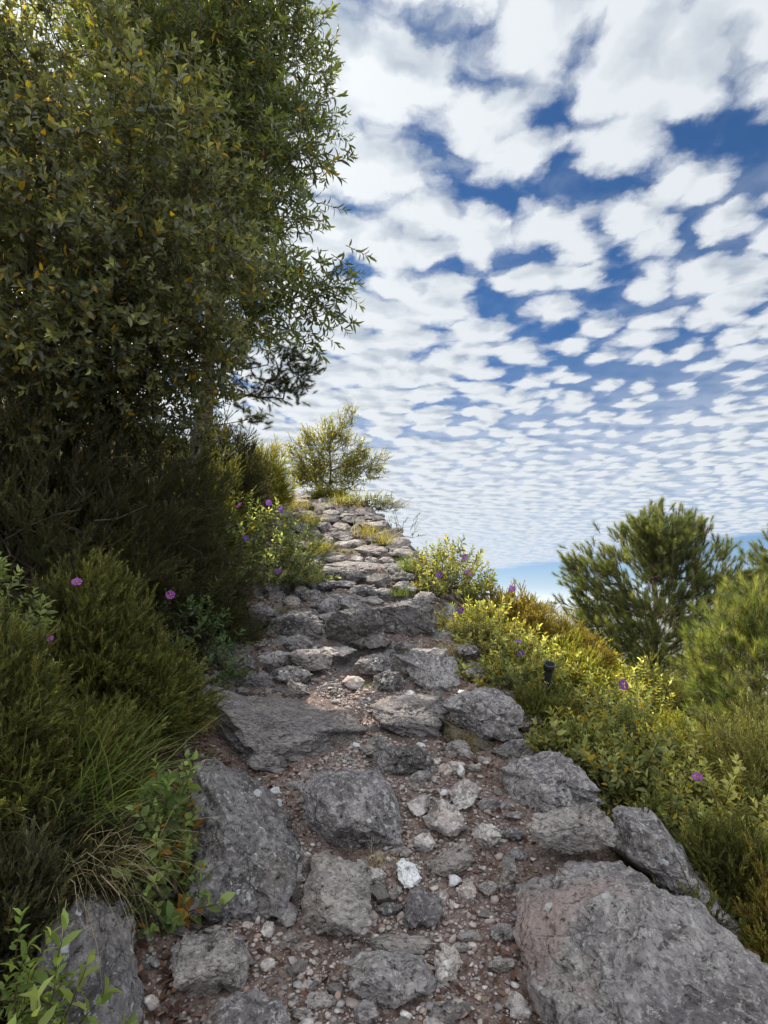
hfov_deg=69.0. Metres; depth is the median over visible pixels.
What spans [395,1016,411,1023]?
pebble
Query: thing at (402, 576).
rock
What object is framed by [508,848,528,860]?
rock
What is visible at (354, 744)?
pebble
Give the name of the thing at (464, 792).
stone
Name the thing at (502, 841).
pebble
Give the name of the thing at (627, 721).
cistus shrub
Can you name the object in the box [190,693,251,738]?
grass tuft
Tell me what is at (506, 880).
stone
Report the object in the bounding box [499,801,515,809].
rock
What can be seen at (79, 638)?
heather bush
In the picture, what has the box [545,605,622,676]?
heather bush
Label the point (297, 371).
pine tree
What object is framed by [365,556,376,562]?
stone
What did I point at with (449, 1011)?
rock
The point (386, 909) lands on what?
rock
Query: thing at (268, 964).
stone
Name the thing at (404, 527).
shrub
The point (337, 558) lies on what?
rock
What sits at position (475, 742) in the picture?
mossy rock
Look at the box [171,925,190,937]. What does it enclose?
rock
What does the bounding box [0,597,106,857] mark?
heather bush
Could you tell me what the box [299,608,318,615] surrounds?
rock
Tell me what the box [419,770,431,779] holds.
pebble
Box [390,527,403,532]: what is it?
rock
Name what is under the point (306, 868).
stone
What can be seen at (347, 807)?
boulder
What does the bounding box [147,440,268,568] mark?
heather bush
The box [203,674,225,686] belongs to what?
rock
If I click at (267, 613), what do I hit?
rock
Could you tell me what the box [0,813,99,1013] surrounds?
heather bush
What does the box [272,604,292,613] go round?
grass tuft
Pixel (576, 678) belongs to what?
bush
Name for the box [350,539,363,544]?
stone
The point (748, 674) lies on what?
heather bush
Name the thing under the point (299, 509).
rock
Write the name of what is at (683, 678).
heather bush
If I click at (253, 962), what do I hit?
pebble
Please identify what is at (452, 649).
grass tuft
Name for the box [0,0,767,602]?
sky
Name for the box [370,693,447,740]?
slab
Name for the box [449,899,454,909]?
pebble
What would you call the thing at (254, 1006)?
rock
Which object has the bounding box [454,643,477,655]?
rock
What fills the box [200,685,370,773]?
slab
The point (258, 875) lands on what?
boulder
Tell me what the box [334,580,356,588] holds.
rock
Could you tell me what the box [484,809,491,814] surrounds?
pebble
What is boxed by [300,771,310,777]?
rock
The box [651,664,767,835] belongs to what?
heather bush
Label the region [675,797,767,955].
heather bush
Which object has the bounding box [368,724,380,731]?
pebble
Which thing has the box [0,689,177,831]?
heather bush
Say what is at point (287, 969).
pebble
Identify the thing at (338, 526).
rock
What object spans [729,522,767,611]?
pine tree
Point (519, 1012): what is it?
rock
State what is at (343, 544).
slab
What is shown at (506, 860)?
pebble
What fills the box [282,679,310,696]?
rock
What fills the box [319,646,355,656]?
rock
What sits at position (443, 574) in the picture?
cistus shrub
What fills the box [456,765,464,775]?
stone
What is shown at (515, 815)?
rock
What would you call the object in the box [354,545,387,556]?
slab
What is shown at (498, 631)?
cistus shrub
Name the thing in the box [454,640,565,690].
cistus shrub
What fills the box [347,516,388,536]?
grass tuft
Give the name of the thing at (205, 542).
heather bush
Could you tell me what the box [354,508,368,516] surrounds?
rock
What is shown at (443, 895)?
stone
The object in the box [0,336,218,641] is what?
heather bush
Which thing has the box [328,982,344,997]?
pebble
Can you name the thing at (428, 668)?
rock
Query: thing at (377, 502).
grass tuft
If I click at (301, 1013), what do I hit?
rock
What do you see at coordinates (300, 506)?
grass tuft
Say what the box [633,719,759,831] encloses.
cistus shrub
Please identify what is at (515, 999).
pebble
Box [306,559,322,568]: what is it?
rock
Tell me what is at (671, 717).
bush
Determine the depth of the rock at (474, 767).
3.33 m
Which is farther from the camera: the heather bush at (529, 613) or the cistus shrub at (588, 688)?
the heather bush at (529, 613)
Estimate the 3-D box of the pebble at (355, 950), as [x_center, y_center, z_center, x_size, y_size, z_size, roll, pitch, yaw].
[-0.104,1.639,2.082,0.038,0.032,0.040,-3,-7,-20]
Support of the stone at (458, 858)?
on the ground
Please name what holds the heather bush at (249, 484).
on the ground
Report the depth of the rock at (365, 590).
5.85 m
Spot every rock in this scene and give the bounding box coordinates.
[140,956,160,969]
[155,885,175,898]
[170,930,251,997]
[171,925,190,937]
[202,923,226,934]
[202,988,289,1023]
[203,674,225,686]
[207,670,221,675]
[214,646,255,673]
[228,919,239,922]
[236,667,276,687]
[241,602,280,628]
[243,638,271,646]
[257,650,291,667]
[264,590,285,599]
[265,584,279,592]
[265,977,282,983]
[266,610,323,638]
[271,665,312,683]
[282,596,300,605]
[282,639,312,649]
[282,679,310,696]
[284,781,303,789]
[287,649,332,670]
[290,1007,314,1020]
[291,522,307,531]
[292,499,315,509]
[293,507,305,512]
[293,574,307,585]
[295,585,307,592]
[296,588,321,600]
[296,796,304,804]
[296,873,303,880]
[297,511,315,516]
[298,541,313,549]
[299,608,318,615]
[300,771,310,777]
[305,991,335,1011]
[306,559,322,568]
[306,579,334,588]
[309,602,317,607]
[314,509,322,514]
[316,522,329,533]
[317,597,340,612]
[317,612,335,623]
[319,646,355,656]
[320,516,337,522]
[321,767,333,770]
[322,509,340,515]
[324,504,334,509]
[324,568,366,582]
[326,555,349,562]
[327,522,351,531]
[330,533,339,537]
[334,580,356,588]
[337,594,358,609]
[339,513,356,519]
[339,516,354,523]
[339,549,352,553]
[342,950,437,1008]
[349,585,378,596]
[350,631,391,648]
[352,999,378,1023]
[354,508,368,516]
[354,652,395,675]
[359,596,383,604]
[361,521,386,532]
[361,735,392,757]
[365,536,384,543]
[365,933,437,954]
[366,573,391,587]
[366,866,386,883]
[372,515,384,521]
[372,669,404,691]
[372,745,430,775]
[373,513,384,517]
[374,530,406,538]
[374,902,404,915]
[377,588,392,595]
[384,537,411,547]
[387,565,405,573]
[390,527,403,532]
[390,572,417,582]
[390,847,412,856]
[392,548,415,558]
[393,581,417,592]
[393,641,415,653]
[393,648,461,690]
[409,783,421,790]
[412,591,436,603]
[428,1000,465,1023]
[430,765,437,771]
[434,636,444,641]
[439,718,495,752]
[444,739,472,759]
[448,761,464,771]
[451,942,470,951]
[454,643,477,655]
[457,930,482,942]
[464,667,486,678]
[466,662,478,667]
[468,763,480,771]
[476,798,498,810]
[476,880,499,896]
[477,756,491,762]
[487,957,514,972]
[489,922,514,942]
[492,739,536,759]
[499,750,603,813]
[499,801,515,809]
[500,828,524,840]
[503,811,524,819]
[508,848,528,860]
[510,1006,531,1018]
[521,714,543,731]
[529,801,618,854]
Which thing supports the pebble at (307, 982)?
on the ground
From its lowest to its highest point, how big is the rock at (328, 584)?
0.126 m
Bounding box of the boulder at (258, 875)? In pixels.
[187,759,300,926]
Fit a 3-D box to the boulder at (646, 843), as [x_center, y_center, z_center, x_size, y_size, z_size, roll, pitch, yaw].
[1.402,1.752,2.710,0.628,0.590,0.657,0,-9,0]
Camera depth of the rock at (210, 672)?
4.32 m
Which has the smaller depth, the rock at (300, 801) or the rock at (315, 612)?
the rock at (300, 801)
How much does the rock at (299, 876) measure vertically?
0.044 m
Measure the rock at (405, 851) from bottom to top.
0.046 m
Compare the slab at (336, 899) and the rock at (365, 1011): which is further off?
the slab at (336, 899)
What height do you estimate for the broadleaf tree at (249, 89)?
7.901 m
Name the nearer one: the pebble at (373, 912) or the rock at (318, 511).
the pebble at (373, 912)
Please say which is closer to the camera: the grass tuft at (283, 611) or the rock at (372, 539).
the grass tuft at (283, 611)
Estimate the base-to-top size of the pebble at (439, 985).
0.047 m
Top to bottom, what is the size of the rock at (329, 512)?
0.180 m
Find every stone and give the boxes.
[144,995,159,1010]
[241,921,254,929]
[260,921,274,937]
[260,957,275,971]
[277,902,297,927]
[281,930,298,947]
[294,941,310,951]
[302,851,310,879]
[337,535,353,540]
[342,675,364,689]
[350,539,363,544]
[351,555,362,561]
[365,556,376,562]
[379,557,393,562]
[388,888,398,901]
[396,858,421,888]
[402,886,442,928]
[406,794,429,816]
[409,770,426,784]
[413,832,435,853]
[422,796,467,838]
[424,840,474,876]
[431,758,440,765]
[434,944,462,982]
[436,889,448,905]
[437,763,452,777]
[447,777,478,809]
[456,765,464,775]
[458,878,476,904]
[471,822,501,849]
[498,856,516,892]
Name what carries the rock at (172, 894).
on the ground
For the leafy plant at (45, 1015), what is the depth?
1.48 m
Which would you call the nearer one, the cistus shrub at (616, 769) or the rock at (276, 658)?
the cistus shrub at (616, 769)
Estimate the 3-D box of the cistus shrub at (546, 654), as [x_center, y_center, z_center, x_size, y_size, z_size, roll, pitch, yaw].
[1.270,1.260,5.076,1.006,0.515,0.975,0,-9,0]
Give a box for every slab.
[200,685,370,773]
[300,850,371,936]
[324,561,387,572]
[334,541,351,548]
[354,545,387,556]
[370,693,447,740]
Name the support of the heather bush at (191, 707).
on the ground
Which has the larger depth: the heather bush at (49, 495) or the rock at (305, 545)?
the rock at (305, 545)
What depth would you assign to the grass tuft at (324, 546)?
7.15 m
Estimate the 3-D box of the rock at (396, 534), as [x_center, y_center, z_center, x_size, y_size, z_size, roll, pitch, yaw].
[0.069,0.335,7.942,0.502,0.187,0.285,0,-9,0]
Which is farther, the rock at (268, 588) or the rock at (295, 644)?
the rock at (268, 588)
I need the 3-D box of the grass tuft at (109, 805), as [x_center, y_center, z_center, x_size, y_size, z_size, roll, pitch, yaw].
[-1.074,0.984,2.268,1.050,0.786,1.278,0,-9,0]
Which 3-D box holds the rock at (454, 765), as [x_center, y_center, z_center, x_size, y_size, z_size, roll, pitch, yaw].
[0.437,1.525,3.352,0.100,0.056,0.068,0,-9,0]
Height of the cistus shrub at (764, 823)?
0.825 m
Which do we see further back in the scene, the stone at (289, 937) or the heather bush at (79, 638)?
the heather bush at (79, 638)
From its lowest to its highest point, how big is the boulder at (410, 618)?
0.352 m
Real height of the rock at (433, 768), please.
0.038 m
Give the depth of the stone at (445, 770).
3.28 m
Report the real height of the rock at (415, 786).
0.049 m
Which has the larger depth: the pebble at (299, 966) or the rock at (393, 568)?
the rock at (393, 568)
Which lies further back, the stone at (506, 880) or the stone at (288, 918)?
the stone at (506, 880)
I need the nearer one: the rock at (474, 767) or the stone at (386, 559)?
the rock at (474, 767)
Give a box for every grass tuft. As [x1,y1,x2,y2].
[0,662,251,858]
[0,744,236,992]
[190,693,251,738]
[268,566,302,584]
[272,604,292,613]
[284,494,321,511]
[285,504,328,527]
[306,537,340,553]
[320,490,371,506]
[324,490,410,511]
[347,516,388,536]
[360,836,397,869]
[363,527,404,545]
[388,582,420,595]
[390,551,434,571]
[424,635,468,655]
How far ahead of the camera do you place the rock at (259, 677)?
4.31 m
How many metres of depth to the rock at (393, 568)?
6.54 m
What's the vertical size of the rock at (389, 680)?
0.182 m
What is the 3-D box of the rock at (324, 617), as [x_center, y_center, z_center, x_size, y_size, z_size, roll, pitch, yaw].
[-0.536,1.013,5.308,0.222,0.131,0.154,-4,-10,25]
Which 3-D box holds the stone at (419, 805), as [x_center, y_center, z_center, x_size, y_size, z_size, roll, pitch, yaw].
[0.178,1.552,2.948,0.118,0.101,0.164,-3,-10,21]
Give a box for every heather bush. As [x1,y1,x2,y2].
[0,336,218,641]
[0,368,96,578]
[0,387,265,618]
[0,542,204,720]
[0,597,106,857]
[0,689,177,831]
[0,763,141,899]
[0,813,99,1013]
[29,823,166,933]
[32,451,185,651]
[69,604,231,746]
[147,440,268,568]
[149,406,279,526]
[165,576,277,649]
[245,435,301,514]
[471,578,574,644]
[504,673,576,732]
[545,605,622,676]
[609,650,713,715]
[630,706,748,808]
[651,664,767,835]
[652,649,737,731]
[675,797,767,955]
[707,637,767,758]
[719,830,767,963]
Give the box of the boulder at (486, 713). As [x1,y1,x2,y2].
[441,687,524,741]
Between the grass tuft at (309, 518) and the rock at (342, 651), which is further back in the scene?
the grass tuft at (309, 518)
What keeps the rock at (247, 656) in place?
on the ground
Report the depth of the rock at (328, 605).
5.46 m
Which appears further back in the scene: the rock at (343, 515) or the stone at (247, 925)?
the rock at (343, 515)
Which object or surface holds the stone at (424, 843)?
on the ground
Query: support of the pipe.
on the ground
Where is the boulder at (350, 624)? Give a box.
[323,604,384,643]
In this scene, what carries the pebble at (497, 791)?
on the ground
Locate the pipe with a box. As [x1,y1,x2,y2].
[541,660,554,695]
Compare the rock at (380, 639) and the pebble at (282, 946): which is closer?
the pebble at (282, 946)
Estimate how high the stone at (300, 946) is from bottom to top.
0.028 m
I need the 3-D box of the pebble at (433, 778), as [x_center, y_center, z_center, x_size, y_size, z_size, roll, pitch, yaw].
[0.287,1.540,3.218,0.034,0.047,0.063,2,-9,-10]
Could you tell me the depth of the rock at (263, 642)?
4.89 m
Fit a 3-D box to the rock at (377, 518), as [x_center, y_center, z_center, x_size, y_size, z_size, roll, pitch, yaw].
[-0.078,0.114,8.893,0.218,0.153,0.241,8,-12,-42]
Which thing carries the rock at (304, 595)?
on the ground
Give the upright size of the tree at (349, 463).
2.221 m
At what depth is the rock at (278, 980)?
1.95 m
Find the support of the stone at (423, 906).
on the ground
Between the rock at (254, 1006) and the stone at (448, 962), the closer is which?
the rock at (254, 1006)
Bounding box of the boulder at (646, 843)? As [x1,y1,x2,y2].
[610,805,746,944]
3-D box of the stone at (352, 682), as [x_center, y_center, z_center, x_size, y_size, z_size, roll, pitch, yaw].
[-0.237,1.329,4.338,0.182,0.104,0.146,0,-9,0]
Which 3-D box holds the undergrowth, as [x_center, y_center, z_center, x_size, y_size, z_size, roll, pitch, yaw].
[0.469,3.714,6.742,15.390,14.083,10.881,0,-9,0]
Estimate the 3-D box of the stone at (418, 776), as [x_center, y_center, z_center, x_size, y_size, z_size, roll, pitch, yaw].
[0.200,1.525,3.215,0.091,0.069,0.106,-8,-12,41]
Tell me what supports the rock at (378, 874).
on the ground
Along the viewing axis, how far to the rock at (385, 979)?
1.89 m
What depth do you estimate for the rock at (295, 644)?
4.83 m
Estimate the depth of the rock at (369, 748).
3.47 m
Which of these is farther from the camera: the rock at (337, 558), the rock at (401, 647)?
the rock at (337, 558)
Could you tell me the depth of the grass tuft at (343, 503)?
9.72 m
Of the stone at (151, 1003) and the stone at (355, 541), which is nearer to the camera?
the stone at (151, 1003)
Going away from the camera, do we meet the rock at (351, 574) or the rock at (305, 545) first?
the rock at (351, 574)
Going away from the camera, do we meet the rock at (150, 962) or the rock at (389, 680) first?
the rock at (150, 962)
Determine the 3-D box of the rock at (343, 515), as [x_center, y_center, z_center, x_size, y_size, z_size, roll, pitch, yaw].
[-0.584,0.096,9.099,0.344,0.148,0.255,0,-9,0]
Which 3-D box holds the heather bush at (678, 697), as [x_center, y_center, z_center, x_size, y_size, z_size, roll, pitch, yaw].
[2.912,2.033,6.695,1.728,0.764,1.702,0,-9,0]
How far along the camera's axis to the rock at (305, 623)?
4.98 m
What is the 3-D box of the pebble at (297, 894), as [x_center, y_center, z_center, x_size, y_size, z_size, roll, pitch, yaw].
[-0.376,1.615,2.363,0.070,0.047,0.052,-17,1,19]
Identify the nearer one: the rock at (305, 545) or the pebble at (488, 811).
the pebble at (488, 811)
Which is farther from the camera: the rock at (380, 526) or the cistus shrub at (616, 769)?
the rock at (380, 526)
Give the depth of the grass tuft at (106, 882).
2.03 m
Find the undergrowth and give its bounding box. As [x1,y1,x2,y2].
[0,398,761,961]
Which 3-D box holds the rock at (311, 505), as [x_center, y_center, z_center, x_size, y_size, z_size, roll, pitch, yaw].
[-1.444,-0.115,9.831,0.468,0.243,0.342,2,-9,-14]
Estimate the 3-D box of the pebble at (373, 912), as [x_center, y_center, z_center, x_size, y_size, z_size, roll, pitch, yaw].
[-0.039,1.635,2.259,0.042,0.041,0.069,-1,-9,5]
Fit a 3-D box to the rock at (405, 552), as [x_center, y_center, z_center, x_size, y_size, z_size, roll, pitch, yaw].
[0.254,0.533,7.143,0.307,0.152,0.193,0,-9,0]
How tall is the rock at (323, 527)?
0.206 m
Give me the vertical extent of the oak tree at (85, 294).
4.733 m
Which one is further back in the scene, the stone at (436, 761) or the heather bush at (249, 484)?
the heather bush at (249, 484)
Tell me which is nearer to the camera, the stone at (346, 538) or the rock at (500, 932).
the rock at (500, 932)
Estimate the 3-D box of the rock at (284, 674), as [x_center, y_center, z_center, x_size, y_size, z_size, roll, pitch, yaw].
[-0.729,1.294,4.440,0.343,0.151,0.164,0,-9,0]
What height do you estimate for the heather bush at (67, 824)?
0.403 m
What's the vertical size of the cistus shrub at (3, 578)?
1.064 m
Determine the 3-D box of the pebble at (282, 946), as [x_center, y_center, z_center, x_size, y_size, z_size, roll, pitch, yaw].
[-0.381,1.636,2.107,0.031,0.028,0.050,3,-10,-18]
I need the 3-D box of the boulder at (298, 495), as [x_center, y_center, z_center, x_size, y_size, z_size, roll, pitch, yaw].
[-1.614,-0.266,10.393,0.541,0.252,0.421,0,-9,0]
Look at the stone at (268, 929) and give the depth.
2.16 m
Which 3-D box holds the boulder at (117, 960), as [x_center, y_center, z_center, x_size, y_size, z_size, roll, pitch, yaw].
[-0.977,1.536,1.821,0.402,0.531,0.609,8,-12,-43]
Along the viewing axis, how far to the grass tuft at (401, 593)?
5.92 m
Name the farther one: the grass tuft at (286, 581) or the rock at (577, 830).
the grass tuft at (286, 581)
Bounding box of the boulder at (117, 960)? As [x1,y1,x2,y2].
[18,893,144,1023]
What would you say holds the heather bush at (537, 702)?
on the ground
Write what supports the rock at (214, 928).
on the ground
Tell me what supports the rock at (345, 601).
on the ground
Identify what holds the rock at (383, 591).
on the ground
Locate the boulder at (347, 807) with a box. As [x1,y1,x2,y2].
[298,767,403,848]
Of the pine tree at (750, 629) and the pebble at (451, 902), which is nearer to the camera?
the pebble at (451, 902)
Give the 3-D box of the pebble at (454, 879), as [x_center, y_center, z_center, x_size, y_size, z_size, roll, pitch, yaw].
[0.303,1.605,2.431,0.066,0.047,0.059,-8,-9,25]
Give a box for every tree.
[0,0,250,483]
[0,0,290,533]
[0,0,377,541]
[54,0,326,449]
[280,399,392,492]
[542,494,767,703]
[665,570,767,739]
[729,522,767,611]
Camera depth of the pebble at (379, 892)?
2.34 m
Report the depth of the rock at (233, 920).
2.21 m
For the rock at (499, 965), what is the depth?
2.01 m
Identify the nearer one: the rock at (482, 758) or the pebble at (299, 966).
the pebble at (299, 966)
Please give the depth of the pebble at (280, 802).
2.98 m
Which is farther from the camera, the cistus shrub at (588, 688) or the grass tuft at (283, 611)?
the grass tuft at (283, 611)
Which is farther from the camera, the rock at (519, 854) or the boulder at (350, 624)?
the boulder at (350, 624)
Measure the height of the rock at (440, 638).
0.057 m
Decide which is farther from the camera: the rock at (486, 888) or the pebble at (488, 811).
the pebble at (488, 811)
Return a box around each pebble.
[238,689,249,695]
[249,958,257,965]
[270,787,279,793]
[274,687,282,691]
[277,799,283,806]
[279,940,286,948]
[285,967,295,977]
[288,956,296,964]
[290,959,306,974]
[292,886,302,899]
[298,862,301,872]
[302,978,313,989]
[305,980,318,991]
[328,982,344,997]
[329,1017,343,1023]
[351,946,360,956]
[352,742,360,747]
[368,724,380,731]
[370,884,389,903]
[370,910,379,922]
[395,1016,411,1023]
[404,690,414,694]
[415,742,425,747]
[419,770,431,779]
[423,1017,438,1023]
[431,776,436,781]
[437,980,449,988]
[440,789,449,795]
[448,874,461,886]
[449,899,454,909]
[459,1001,470,1011]
[478,910,499,917]
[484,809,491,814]
[494,788,502,795]
[497,854,513,870]
[498,839,507,843]
[506,990,531,1009]
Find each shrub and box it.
[0,552,81,672]
[142,574,253,691]
[195,490,340,585]
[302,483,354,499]
[387,507,426,537]
[396,533,499,596]
[434,595,532,650]
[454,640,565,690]
[474,623,581,682]
[523,703,628,779]
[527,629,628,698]
[549,657,668,746]
[556,711,688,820]
[578,647,650,702]
[587,681,723,798]
[591,655,688,733]
[624,768,732,897]
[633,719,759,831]
[662,753,767,837]
[728,793,767,910]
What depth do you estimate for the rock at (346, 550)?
7.19 m
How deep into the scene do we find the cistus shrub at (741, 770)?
3.15 m
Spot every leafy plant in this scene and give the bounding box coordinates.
[0,906,138,1023]
[96,749,235,938]
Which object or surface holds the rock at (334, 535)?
on the ground
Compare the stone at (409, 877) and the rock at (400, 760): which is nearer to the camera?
the stone at (409, 877)
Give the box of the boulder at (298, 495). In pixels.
[290,492,311,500]
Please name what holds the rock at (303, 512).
on the ground
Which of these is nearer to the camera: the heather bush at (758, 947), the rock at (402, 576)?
the heather bush at (758, 947)
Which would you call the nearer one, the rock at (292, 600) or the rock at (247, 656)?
the rock at (247, 656)
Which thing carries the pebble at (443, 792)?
on the ground
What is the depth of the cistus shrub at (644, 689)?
5.07 m
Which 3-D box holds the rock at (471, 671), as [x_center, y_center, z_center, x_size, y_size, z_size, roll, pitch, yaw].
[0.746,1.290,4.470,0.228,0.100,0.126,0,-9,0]
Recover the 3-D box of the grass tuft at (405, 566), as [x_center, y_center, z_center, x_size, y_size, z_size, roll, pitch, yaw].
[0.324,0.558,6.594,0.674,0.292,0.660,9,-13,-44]
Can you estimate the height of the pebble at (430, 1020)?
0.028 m
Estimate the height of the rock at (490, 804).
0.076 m
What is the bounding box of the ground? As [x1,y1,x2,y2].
[0,390,767,1023]
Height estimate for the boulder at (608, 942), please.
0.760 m
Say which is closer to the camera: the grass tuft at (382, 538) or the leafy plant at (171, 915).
the leafy plant at (171, 915)
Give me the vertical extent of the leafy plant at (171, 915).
0.671 m
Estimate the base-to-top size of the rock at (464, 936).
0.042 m
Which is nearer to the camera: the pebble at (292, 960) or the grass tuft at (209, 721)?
the pebble at (292, 960)
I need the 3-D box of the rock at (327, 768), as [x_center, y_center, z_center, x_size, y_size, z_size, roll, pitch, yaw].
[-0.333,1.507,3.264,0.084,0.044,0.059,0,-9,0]
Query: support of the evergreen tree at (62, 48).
on the ground
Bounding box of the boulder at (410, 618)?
[377,599,435,636]
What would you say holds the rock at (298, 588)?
on the ground
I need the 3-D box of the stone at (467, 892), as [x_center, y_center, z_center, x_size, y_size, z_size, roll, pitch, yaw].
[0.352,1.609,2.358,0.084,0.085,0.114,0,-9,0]
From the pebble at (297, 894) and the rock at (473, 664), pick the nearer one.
the pebble at (297, 894)
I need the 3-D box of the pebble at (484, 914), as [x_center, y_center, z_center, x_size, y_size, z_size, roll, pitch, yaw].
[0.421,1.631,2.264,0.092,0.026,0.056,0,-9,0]
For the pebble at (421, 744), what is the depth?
3.60 m
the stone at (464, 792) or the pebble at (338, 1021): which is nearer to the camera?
the pebble at (338, 1021)
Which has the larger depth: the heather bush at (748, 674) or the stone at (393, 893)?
the heather bush at (748, 674)
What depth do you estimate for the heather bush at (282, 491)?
8.64 m
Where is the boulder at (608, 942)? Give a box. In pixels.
[512,859,767,1023]
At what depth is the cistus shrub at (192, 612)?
4.12 m
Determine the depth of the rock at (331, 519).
8.84 m
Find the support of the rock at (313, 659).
on the ground
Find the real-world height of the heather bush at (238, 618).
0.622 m
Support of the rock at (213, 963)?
on the ground
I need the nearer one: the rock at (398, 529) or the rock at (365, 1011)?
the rock at (365, 1011)
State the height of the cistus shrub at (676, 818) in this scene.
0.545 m
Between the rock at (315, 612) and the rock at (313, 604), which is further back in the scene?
the rock at (313, 604)
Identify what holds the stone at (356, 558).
on the ground
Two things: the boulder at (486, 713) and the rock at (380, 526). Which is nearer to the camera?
the boulder at (486, 713)
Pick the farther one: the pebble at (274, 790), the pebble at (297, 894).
the pebble at (274, 790)
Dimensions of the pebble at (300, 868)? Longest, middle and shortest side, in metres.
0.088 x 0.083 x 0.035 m
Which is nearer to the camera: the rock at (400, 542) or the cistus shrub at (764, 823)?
the cistus shrub at (764, 823)
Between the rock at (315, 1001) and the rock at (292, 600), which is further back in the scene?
the rock at (292, 600)
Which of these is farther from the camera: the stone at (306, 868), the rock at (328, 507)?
the rock at (328, 507)
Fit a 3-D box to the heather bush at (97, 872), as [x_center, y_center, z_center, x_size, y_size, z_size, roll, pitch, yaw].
[-1.103,1.385,2.122,0.558,0.380,0.581,4,-10,-25]
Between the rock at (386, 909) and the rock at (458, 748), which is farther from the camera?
the rock at (458, 748)
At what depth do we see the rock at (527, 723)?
3.81 m
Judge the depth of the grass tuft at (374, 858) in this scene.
2.55 m
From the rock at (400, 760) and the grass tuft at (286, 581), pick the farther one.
the grass tuft at (286, 581)
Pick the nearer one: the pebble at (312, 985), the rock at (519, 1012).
the rock at (519, 1012)
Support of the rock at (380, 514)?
on the ground
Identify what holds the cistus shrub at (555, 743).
on the ground
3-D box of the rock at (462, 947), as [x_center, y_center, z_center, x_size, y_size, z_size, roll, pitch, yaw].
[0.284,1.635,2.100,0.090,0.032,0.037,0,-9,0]
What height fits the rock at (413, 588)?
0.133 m
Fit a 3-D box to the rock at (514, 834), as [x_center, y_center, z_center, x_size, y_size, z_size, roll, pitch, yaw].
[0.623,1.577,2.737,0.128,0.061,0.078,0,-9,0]
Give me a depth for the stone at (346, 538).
7.85 m
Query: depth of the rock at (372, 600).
5.68 m
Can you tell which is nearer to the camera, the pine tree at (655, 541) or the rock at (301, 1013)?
the rock at (301, 1013)
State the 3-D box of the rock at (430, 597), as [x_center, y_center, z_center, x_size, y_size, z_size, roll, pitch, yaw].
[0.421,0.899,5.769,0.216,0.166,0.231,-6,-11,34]
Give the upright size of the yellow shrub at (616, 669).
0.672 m
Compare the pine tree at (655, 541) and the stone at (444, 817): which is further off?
the pine tree at (655, 541)
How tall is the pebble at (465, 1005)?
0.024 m
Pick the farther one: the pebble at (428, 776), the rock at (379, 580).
the rock at (379, 580)
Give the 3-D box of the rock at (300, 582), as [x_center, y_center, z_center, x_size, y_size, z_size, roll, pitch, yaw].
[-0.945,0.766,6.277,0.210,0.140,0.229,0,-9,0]
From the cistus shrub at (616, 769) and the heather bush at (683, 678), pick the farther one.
the heather bush at (683, 678)
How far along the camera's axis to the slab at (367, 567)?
6.64 m
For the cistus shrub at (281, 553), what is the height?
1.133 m
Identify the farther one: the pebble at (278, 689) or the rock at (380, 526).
the rock at (380, 526)
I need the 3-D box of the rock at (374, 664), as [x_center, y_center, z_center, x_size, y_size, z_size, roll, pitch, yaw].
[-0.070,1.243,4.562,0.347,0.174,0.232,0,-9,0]
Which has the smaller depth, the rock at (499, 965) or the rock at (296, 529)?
the rock at (499, 965)
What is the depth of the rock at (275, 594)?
5.80 m
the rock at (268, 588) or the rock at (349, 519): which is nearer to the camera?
the rock at (268, 588)
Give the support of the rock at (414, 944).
on the ground
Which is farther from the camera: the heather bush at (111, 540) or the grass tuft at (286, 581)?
the grass tuft at (286, 581)
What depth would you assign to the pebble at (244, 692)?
4.18 m
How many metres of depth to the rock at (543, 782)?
3.00 m
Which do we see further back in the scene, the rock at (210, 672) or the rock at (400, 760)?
the rock at (210, 672)
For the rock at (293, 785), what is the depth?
3.11 m
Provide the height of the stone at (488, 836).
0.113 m

